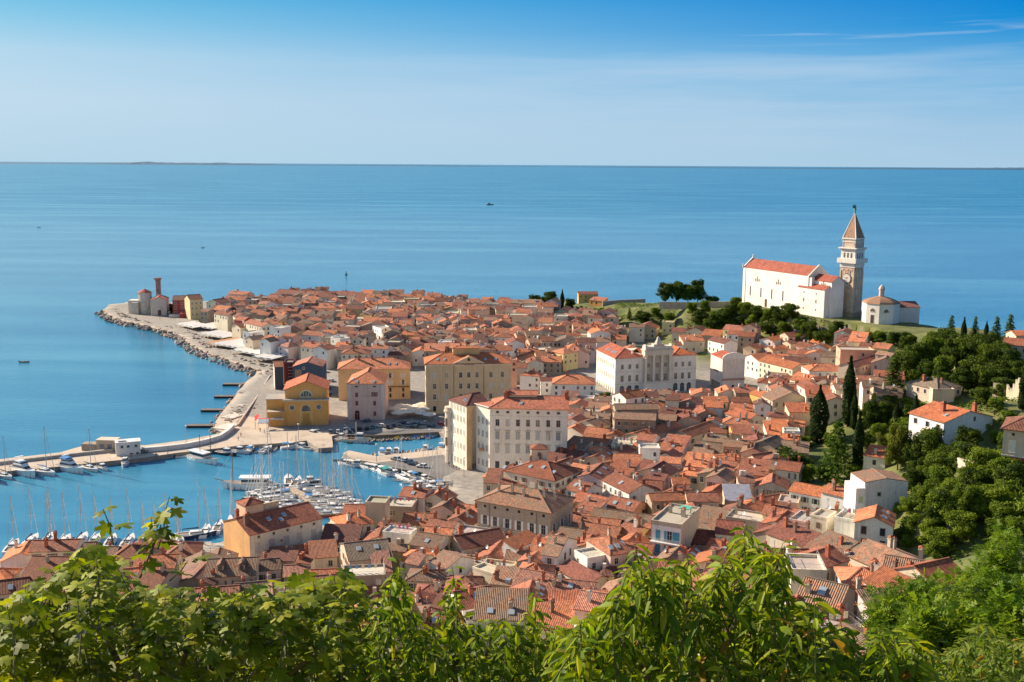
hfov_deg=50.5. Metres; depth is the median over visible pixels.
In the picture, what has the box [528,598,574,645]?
house
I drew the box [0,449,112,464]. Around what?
mole parapet
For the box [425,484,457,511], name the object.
house
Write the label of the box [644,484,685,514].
house
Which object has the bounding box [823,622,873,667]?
house
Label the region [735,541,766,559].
house
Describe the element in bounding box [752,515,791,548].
house
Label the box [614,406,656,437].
house
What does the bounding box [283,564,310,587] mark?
house
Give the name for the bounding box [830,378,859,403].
house
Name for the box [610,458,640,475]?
house
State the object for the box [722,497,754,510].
house
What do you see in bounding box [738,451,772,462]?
house
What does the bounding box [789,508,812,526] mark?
house
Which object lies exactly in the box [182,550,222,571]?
house
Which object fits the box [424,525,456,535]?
house
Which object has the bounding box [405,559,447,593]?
house
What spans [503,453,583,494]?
house
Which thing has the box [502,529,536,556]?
house
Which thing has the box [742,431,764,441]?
house
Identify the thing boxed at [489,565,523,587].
house
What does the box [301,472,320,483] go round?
cabin boat
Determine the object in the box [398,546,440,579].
house
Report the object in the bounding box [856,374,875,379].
house
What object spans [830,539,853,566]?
house
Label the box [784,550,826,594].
house
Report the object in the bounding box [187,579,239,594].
house
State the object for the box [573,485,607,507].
house
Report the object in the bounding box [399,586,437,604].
house
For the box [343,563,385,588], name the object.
house
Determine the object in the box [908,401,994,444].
villa
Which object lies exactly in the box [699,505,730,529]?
house
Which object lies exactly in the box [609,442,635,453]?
house
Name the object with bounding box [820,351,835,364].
house
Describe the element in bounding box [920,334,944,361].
broadleaf tree
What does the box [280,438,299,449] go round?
cabin boat
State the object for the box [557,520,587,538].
house
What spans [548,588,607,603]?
house
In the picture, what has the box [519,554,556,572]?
house
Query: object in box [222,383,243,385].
bathing pier
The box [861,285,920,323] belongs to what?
baptistery
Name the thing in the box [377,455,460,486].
harbour road
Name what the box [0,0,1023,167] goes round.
sky
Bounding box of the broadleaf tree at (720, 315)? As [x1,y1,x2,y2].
[709,309,730,325]
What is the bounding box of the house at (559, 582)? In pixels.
[546,571,598,589]
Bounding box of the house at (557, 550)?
[540,534,576,573]
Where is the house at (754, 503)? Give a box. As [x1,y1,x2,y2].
[739,494,764,511]
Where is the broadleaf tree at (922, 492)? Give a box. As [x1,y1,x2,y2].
[915,485,932,511]
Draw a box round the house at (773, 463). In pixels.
[765,456,789,473]
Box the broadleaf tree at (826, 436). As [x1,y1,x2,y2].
[823,432,835,445]
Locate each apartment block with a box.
[223,497,322,558]
[444,392,487,469]
[474,389,569,472]
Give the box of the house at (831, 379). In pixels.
[822,374,839,380]
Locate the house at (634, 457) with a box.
[612,453,641,461]
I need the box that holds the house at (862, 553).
[844,535,924,567]
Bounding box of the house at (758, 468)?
[737,457,770,489]
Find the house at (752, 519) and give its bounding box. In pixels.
[726,506,765,538]
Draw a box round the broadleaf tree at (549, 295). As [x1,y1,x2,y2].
[540,291,557,301]
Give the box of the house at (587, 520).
[581,515,622,528]
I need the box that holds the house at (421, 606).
[417,596,431,612]
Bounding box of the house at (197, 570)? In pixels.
[179,561,217,597]
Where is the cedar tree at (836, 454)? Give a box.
[814,421,853,480]
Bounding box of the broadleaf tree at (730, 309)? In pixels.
[719,304,737,318]
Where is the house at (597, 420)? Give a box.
[574,414,610,427]
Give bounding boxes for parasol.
[388,406,400,410]
[391,410,403,414]
[402,404,411,408]
[407,409,415,412]
[412,404,423,407]
[414,410,426,414]
[419,406,430,410]
[422,412,435,415]
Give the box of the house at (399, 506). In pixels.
[390,495,417,522]
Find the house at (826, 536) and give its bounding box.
[803,529,861,552]
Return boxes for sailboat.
[0,438,11,479]
[1,495,18,555]
[21,486,38,543]
[35,426,54,475]
[42,486,52,538]
[44,485,57,538]
[58,492,70,538]
[75,484,87,540]
[80,431,97,472]
[88,490,100,542]
[103,492,116,545]
[119,488,134,545]
[138,495,145,537]
[172,505,180,539]
[174,479,216,539]
[176,505,183,541]
[198,486,210,538]
[212,480,222,533]
[227,475,234,518]
[245,454,273,494]
[246,453,285,501]
[251,453,282,495]
[252,466,276,502]
[257,448,288,491]
[258,415,271,453]
[259,453,292,499]
[264,470,286,504]
[269,461,300,503]
[272,463,298,507]
[284,436,293,486]
[289,441,301,486]
[293,447,310,489]
[302,448,331,492]
[305,453,337,497]
[309,462,336,506]
[309,474,331,510]
[311,456,346,500]
[312,454,340,492]
[314,468,346,507]
[317,446,350,495]
[317,475,340,516]
[322,465,353,512]
[326,459,351,497]
[327,453,360,503]
[336,468,358,506]
[338,467,362,504]
[395,436,415,483]
[426,446,450,487]
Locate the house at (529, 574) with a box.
[511,563,562,586]
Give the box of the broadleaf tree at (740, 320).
[731,316,745,325]
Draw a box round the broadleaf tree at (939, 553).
[929,539,949,558]
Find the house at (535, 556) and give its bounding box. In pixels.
[516,544,542,566]
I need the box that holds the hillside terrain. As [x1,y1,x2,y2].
[35,296,1023,681]
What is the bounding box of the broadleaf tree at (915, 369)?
[909,365,921,379]
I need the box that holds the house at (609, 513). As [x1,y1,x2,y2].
[590,503,655,522]
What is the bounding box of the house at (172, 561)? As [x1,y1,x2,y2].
[133,546,181,571]
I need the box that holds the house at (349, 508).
[341,500,365,515]
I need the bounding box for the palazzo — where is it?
[474,480,575,536]
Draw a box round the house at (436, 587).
[415,579,444,594]
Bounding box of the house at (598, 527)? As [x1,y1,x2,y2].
[586,517,622,538]
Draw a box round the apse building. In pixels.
[128,289,151,313]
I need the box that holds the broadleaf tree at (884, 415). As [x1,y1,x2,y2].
[874,407,892,423]
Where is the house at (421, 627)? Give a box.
[373,601,425,662]
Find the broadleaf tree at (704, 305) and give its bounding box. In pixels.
[700,299,710,311]
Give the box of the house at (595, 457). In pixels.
[583,447,612,464]
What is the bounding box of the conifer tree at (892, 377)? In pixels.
[882,355,905,395]
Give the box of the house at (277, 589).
[251,582,290,603]
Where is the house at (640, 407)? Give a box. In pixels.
[612,403,659,427]
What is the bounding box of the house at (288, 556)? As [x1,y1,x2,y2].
[260,545,298,581]
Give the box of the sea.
[0,162,1023,558]
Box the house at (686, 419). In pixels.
[676,409,701,428]
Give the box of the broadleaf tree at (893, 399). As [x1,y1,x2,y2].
[884,388,898,408]
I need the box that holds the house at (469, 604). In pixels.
[445,579,491,639]
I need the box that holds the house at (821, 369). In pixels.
[801,363,837,375]
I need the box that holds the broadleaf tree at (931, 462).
[923,455,953,478]
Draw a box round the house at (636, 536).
[620,531,649,542]
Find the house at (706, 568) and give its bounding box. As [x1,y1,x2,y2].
[703,559,728,572]
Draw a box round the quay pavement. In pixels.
[0,307,461,559]
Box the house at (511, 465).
[502,458,521,468]
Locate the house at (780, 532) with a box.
[765,516,821,547]
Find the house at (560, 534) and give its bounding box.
[546,531,565,537]
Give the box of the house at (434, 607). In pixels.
[430,590,447,611]
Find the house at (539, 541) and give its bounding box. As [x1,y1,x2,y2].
[530,534,549,551]
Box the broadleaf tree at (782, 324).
[777,321,791,334]
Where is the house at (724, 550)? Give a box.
[708,541,734,554]
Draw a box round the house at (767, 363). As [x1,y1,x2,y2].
[758,355,802,377]
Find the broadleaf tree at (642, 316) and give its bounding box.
[633,311,653,322]
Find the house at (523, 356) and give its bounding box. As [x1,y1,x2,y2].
[511,350,534,362]
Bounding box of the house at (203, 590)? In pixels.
[181,588,226,639]
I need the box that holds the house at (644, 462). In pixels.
[640,455,682,471]
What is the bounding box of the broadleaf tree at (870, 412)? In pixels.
[861,399,880,431]
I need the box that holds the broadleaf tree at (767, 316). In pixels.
[760,309,773,321]
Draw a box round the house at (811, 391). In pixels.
[805,384,831,411]
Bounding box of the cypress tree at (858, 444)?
[851,411,865,469]
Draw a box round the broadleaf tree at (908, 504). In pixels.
[897,496,915,514]
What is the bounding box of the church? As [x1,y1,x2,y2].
[742,253,844,317]
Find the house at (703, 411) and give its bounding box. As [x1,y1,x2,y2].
[692,403,717,422]
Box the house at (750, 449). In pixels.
[740,441,766,456]
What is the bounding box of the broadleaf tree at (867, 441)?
[863,433,871,447]
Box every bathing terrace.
[213,423,236,430]
[221,412,243,418]
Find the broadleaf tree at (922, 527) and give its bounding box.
[918,516,945,537]
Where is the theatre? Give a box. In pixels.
[265,372,329,425]
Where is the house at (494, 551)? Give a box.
[478,540,503,559]
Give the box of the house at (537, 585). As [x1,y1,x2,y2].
[509,578,547,598]
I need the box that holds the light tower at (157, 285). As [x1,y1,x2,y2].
[154,277,160,295]
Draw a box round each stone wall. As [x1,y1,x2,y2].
[602,299,644,306]
[659,301,730,308]
[992,378,1019,401]
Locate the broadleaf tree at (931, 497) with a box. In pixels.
[925,489,957,517]
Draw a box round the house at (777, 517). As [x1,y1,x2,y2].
[762,506,793,523]
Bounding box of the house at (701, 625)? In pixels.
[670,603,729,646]
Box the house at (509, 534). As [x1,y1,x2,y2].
[504,531,511,537]
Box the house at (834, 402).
[821,390,846,423]
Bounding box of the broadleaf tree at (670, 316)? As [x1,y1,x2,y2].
[661,312,675,321]
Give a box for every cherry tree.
[343,557,569,681]
[541,526,814,681]
[741,596,955,681]
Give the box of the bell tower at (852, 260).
[837,205,867,316]
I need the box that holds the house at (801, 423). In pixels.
[770,415,805,436]
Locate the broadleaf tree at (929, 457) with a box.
[922,453,943,477]
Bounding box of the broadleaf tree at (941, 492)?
[923,487,956,509]
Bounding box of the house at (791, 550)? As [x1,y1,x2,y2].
[763,538,808,569]
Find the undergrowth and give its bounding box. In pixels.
[10,302,1023,681]
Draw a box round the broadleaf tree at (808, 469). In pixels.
[802,464,815,481]
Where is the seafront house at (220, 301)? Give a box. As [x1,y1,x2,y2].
[206,298,229,308]
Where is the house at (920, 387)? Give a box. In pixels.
[905,374,962,402]
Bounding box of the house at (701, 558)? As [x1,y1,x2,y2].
[691,546,729,573]
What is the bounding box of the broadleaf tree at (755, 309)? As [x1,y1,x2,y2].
[748,305,763,320]
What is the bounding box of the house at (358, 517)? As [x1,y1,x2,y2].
[329,508,375,539]
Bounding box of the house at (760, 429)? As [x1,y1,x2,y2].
[749,423,762,433]
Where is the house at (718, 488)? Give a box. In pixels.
[701,481,726,506]
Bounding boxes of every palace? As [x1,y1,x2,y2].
[337,354,410,399]
[423,345,512,413]
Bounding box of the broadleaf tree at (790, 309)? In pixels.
[779,302,799,318]
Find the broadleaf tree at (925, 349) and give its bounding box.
[904,339,936,373]
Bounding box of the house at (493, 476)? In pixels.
[483,468,525,494]
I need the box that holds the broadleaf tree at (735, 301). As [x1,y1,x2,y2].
[730,297,741,309]
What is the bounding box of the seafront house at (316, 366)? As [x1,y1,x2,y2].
[292,356,326,378]
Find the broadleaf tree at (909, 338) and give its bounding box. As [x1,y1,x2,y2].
[899,332,917,347]
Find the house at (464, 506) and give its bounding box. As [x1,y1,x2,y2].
[452,501,476,515]
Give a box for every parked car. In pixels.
[375,423,385,426]
[407,461,418,465]
[408,424,418,428]
[416,463,427,467]
[426,423,435,427]
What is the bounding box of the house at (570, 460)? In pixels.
[553,456,578,465]
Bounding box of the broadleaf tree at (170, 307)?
[168,303,172,313]
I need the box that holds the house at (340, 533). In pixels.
[320,523,362,564]
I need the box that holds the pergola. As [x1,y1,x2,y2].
[270,417,283,428]
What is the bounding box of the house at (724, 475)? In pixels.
[705,464,736,487]
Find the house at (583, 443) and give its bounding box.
[567,435,593,451]
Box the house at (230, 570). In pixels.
[204,556,260,585]
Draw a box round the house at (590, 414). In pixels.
[584,409,611,426]
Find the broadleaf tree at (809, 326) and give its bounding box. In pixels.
[799,320,817,340]
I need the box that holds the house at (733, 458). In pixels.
[717,450,740,461]
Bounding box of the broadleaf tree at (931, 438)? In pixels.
[911,424,944,456]
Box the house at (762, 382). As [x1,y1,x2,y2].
[757,372,772,390]
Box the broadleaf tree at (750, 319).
[744,314,757,324]
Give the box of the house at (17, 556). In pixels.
[0,540,31,573]
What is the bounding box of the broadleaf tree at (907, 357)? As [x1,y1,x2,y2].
[889,346,919,384]
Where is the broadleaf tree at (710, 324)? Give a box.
[702,319,721,328]
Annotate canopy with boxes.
[178,321,208,327]
[196,322,215,330]
[198,330,231,339]
[206,337,244,349]
[230,347,259,357]
[252,353,286,362]
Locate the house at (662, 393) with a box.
[651,389,671,402]
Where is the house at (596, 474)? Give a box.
[576,462,615,486]
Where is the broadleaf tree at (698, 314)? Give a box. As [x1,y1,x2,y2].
[691,309,708,322]
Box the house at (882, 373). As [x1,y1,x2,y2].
[873,370,904,383]
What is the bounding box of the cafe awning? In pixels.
[254,414,268,429]
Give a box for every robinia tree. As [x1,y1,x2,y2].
[856,566,962,628]
[858,591,907,650]
[880,590,984,661]
[930,557,1023,645]
[957,581,1023,663]
[967,519,1023,594]
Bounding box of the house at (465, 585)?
[446,581,476,590]
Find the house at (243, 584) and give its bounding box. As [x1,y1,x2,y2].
[233,572,280,597]
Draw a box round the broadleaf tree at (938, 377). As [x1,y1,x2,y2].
[927,375,944,380]
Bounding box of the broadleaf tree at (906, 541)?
[899,533,915,549]
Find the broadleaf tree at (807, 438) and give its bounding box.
[801,435,813,446]
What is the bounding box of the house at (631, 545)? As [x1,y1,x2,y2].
[617,533,654,554]
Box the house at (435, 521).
[424,511,459,528]
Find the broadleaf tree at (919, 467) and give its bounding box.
[916,464,926,485]
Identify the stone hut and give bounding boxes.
[81,437,120,451]
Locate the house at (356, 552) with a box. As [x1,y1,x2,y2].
[339,538,392,567]
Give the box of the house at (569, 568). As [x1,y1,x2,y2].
[555,558,615,589]
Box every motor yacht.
[8,455,35,477]
[55,454,83,473]
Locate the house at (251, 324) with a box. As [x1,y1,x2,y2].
[243,318,274,336]
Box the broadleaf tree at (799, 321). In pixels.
[793,317,806,329]
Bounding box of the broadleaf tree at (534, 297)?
[529,294,540,298]
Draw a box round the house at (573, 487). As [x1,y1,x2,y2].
[564,478,603,495]
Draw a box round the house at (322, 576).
[302,564,340,595]
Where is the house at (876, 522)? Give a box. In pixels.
[853,504,895,543]
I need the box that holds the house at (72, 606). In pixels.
[51,589,89,620]
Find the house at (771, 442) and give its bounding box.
[754,434,783,451]
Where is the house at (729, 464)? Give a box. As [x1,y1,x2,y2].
[706,455,739,471]
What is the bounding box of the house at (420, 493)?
[398,482,434,511]
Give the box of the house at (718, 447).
[692,440,722,453]
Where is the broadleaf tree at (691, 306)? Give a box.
[686,302,697,313]
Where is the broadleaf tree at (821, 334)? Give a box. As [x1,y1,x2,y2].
[813,329,831,343]
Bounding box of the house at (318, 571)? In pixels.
[310,568,342,594]
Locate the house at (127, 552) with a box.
[114,544,148,574]
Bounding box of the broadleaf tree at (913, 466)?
[906,458,923,478]
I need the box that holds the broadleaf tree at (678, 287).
[668,281,684,301]
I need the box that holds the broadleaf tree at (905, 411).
[900,403,911,419]
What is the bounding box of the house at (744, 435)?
[742,428,770,437]
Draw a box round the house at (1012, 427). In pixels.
[1000,416,1023,461]
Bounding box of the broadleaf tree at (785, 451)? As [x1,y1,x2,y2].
[775,446,814,465]
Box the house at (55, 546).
[28,530,84,558]
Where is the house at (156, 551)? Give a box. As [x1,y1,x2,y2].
[134,533,175,553]
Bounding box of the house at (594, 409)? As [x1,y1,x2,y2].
[581,405,600,411]
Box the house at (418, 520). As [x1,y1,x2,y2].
[401,504,433,531]
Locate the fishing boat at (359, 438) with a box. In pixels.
[341,424,369,442]
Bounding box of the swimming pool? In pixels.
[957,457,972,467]
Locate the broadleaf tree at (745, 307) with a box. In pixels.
[736,302,753,317]
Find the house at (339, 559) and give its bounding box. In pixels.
[338,539,358,567]
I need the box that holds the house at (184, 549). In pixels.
[165,540,203,563]
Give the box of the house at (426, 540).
[408,531,451,550]
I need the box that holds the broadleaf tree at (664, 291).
[655,282,674,301]
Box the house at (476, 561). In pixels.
[463,551,484,565]
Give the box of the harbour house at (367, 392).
[346,367,387,419]
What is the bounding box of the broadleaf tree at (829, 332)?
[824,326,838,340]
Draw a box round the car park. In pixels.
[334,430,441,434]
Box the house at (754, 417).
[723,407,766,423]
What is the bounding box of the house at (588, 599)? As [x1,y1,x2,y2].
[573,583,616,619]
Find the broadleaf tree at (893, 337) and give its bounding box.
[885,331,901,346]
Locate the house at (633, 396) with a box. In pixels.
[611,388,645,404]
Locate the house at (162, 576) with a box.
[129,561,182,605]
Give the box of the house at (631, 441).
[611,437,636,447]
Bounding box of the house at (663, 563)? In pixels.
[657,551,695,576]
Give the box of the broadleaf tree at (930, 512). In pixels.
[918,507,945,526]
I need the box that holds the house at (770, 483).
[754,472,788,496]
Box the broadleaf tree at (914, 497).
[909,485,926,505]
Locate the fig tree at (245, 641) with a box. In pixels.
[0,496,399,681]
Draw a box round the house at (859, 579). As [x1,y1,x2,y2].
[849,575,870,619]
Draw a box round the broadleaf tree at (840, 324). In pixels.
[832,320,844,331]
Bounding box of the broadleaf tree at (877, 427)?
[870,422,887,443]
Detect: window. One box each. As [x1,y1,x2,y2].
[225,580,233,584]
[255,542,260,553]
[259,574,264,579]
[269,538,273,546]
[284,535,288,544]
[295,370,300,376]
[297,532,301,542]
[311,528,315,539]
[328,560,332,566]
[371,392,377,396]
[376,579,380,584]
[400,380,405,384]
[406,583,415,590]
[466,610,473,620]
[481,514,488,524]
[491,516,498,526]
[495,419,499,425]
[495,431,499,438]
[495,445,499,452]
[495,461,499,467]
[503,518,510,528]
[505,431,509,439]
[505,445,509,452]
[506,419,509,426]
[515,431,519,439]
[515,445,519,452]
[515,520,522,530]
[516,419,519,426]
[525,445,529,453]
[526,432,529,439]
[527,522,535,532]
[535,432,539,439]
[539,524,547,535]
[545,557,553,564]
[546,432,549,439]
[552,523,555,531]
[556,420,560,427]
[556,432,559,440]
[560,518,563,525]
[567,512,571,523]
[614,557,618,564]
[655,529,660,540]
[655,543,660,554]
[664,531,674,542]
[673,383,677,390]
[674,532,679,543]
[680,382,683,390]
[686,382,690,390]
[691,478,696,483]
[756,489,764,494]
[767,490,774,494]
[770,539,774,546]
[788,473,795,479]
[801,496,808,502]
[812,499,819,505]
[860,525,866,534]
[879,528,885,537]
[1009,440,1015,452]
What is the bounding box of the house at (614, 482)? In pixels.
[601,469,655,501]
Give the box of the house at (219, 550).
[208,546,238,557]
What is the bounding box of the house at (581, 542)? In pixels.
[576,530,599,548]
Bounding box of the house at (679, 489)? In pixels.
[663,483,692,491]
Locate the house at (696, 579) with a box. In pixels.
[692,568,710,589]
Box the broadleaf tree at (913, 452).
[899,437,925,465]
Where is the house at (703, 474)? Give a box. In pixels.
[697,461,735,491]
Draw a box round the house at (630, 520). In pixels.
[620,514,647,525]
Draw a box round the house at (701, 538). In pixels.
[692,529,715,549]
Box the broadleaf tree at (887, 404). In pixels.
[873,399,894,423]
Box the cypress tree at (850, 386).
[841,355,856,426]
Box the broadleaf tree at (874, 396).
[871,393,889,401]
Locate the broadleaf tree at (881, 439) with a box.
[875,432,888,445]
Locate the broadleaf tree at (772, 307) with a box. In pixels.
[768,305,779,313]
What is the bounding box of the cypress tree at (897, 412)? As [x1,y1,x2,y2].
[892,402,901,420]
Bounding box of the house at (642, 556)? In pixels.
[633,547,656,559]
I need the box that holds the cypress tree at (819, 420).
[808,384,829,443]
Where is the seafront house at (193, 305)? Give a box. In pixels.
[184,294,202,319]
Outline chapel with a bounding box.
[150,295,169,315]
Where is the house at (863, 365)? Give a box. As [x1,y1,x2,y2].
[838,355,874,378]
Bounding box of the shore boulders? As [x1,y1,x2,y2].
[94,309,272,433]
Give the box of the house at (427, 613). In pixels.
[422,600,449,646]
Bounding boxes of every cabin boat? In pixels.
[95,460,107,470]
[121,453,129,466]
[214,447,236,455]
[231,446,248,453]
[242,492,258,498]
[245,445,253,452]
[275,488,290,494]
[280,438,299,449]
[294,442,312,450]
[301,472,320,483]
[303,490,323,500]
[333,433,346,440]
[338,455,355,467]
[339,498,364,503]
[348,459,363,466]
[360,462,374,470]
[369,464,377,472]
[375,465,390,476]
[378,447,384,455]
[384,464,394,475]
[385,447,391,454]
[392,447,398,453]
[392,465,397,477]
[404,470,418,479]
[408,480,428,486]
[417,474,432,482]
[420,444,427,450]
[422,479,442,487]
[426,485,437,490]
[437,442,443,448]
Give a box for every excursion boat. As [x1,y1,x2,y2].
[186,434,218,464]
[214,453,276,489]
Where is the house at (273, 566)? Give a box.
[259,549,281,579]
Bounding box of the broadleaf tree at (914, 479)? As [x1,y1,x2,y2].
[902,469,925,492]
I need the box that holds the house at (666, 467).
[636,460,679,477]
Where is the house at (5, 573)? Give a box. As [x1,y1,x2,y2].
[0,567,22,578]
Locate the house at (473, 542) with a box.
[451,525,505,554]
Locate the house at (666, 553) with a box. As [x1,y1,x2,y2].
[653,546,694,566]
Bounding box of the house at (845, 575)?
[833,557,878,584]
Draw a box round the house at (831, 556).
[798,544,850,581]
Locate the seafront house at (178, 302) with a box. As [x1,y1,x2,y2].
[169,295,185,317]
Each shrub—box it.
[704,294,713,301]
[711,296,719,301]
[827,476,840,481]
[887,417,901,427]
[892,502,903,512]
[899,397,912,405]
[899,521,914,533]
[901,417,908,434]
[901,513,919,525]
[913,536,928,544]
[923,542,933,555]
[924,620,1023,681]
[963,451,986,466]
[984,516,1005,539]
[988,429,1001,442]
[999,490,1023,501]
[1001,497,1023,517]
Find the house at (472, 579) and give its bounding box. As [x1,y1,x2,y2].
[443,573,483,589]
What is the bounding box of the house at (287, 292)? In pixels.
[275,289,305,295]
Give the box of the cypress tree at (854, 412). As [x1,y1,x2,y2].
[850,390,857,429]
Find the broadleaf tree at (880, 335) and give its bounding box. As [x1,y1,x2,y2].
[872,330,886,341]
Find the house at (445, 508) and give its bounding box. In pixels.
[429,492,463,518]
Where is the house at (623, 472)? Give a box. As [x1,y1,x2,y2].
[620,469,644,479]
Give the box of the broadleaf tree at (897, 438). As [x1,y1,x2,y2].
[884,423,912,469]
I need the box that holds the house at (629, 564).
[619,555,656,576]
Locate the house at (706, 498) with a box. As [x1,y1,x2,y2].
[684,490,719,506]
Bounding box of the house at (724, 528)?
[714,518,745,542]
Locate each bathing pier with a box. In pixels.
[186,424,212,427]
[201,408,224,411]
[214,395,235,397]
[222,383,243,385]
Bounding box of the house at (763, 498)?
[747,492,785,504]
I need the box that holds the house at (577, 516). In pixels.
[573,505,590,527]
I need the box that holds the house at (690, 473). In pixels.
[678,460,701,490]
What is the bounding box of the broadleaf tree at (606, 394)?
[599,391,610,395]
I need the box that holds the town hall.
[596,336,697,392]
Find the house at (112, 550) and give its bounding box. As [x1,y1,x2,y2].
[106,546,120,555]
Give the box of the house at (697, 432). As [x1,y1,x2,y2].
[671,420,718,451]
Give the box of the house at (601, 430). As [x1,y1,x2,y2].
[584,422,611,434]
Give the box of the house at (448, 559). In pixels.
[430,549,475,574]
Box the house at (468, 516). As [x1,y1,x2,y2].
[448,506,476,525]
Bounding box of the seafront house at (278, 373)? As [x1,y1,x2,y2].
[273,360,283,389]
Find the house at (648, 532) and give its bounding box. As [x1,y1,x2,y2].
[644,516,654,542]
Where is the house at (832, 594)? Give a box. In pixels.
[797,576,855,620]
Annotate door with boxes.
[99,444,104,449]
[354,410,359,419]
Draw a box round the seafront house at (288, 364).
[283,359,294,383]
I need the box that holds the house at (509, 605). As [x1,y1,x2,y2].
[473,587,528,653]
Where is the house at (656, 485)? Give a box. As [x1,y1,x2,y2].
[633,474,661,491]
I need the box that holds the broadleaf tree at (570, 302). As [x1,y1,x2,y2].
[564,298,575,306]
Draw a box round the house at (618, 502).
[607,491,646,513]
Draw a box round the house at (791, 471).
[775,453,804,492]
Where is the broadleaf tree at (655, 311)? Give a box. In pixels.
[650,307,662,316]
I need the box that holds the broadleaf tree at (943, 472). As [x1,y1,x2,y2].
[922,465,954,488]
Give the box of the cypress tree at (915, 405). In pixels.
[910,395,919,410]
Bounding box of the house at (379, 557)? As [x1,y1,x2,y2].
[370,550,392,586]
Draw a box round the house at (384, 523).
[375,517,415,528]
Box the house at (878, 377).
[868,372,898,384]
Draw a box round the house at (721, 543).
[703,538,748,551]
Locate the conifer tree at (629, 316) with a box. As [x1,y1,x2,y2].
[627,308,632,319]
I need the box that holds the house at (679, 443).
[660,433,690,462]
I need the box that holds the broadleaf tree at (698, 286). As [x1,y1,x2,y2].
[691,278,706,301]
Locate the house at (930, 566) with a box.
[892,557,965,607]
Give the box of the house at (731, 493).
[722,484,751,504]
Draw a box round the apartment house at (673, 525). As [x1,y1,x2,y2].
[650,503,699,555]
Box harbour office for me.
[115,438,140,455]
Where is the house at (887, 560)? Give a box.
[882,545,926,568]
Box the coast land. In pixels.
[0,162,1023,169]
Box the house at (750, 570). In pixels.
[732,569,752,608]
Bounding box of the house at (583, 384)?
[552,372,595,395]
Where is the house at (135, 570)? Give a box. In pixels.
[123,562,160,579]
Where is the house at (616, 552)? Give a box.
[585,527,633,578]
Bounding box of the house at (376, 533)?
[363,526,385,539]
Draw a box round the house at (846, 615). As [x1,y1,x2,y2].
[810,603,863,627]
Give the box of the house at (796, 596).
[790,594,801,605]
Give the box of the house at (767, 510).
[761,496,811,518]
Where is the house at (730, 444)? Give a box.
[722,433,754,456]
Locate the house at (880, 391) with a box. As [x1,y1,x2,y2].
[869,381,903,411]
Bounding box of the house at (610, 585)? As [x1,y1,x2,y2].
[601,575,629,596]
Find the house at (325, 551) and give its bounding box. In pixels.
[308,539,338,568]
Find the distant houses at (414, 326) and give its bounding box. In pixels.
[132,286,1023,601]
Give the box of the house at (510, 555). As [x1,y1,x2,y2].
[504,541,525,566]
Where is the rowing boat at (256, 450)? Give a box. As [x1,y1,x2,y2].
[252,447,260,452]
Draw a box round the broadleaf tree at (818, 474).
[813,462,832,483]
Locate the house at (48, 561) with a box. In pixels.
[20,554,118,592]
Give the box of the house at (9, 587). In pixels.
[0,572,29,600]
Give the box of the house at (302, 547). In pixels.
[269,539,308,557]
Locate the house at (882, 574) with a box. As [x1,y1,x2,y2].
[862,558,914,587]
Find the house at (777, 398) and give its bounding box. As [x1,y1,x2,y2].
[761,386,804,411]
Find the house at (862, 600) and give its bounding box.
[855,588,948,638]
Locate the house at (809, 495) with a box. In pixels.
[788,481,823,511]
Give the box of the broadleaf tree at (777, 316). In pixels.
[769,307,787,323]
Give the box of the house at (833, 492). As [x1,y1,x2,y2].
[820,478,843,509]
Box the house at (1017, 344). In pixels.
[1003,337,1023,359]
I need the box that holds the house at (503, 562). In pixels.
[483,556,516,566]
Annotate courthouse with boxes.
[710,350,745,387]
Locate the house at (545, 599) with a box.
[527,598,548,631]
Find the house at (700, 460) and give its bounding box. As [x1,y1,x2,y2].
[681,451,713,469]
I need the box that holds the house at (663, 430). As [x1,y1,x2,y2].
[624,420,683,439]
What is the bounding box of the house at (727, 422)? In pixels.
[722,412,752,435]
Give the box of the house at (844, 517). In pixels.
[834,506,854,537]
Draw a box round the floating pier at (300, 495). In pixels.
[289,487,315,501]
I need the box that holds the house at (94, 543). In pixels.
[70,537,98,547]
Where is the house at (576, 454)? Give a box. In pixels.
[555,443,590,459]
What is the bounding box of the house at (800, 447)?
[781,436,809,465]
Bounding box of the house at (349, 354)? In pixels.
[341,348,371,361]
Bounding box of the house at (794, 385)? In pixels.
[787,380,797,392]
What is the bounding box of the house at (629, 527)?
[620,516,650,536]
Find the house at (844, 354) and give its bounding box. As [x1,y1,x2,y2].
[835,346,873,365]
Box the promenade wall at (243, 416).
[237,375,270,425]
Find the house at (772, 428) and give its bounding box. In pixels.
[762,420,788,435]
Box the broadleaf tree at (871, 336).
[869,332,877,342]
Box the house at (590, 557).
[574,547,605,569]
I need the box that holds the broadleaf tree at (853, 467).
[846,464,861,477]
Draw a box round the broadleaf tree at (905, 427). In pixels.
[896,422,908,430]
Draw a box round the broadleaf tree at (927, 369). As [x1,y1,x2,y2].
[915,359,934,378]
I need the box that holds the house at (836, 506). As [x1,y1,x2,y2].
[815,499,840,514]
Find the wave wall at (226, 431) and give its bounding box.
[141,424,234,451]
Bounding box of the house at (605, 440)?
[583,433,613,447]
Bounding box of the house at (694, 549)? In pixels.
[679,544,702,559]
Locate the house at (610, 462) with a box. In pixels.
[602,457,612,464]
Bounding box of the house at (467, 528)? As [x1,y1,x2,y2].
[453,522,491,534]
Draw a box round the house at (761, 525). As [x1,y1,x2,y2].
[756,517,792,530]
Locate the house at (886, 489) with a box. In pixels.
[843,468,907,514]
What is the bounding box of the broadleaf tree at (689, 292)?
[681,284,696,301]
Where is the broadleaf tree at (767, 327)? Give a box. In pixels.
[758,321,776,334]
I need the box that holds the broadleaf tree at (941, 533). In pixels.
[925,526,953,551]
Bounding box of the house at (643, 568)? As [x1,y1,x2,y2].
[630,566,659,587]
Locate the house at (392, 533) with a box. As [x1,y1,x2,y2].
[382,521,416,543]
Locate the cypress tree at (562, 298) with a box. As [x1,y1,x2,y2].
[560,289,564,307]

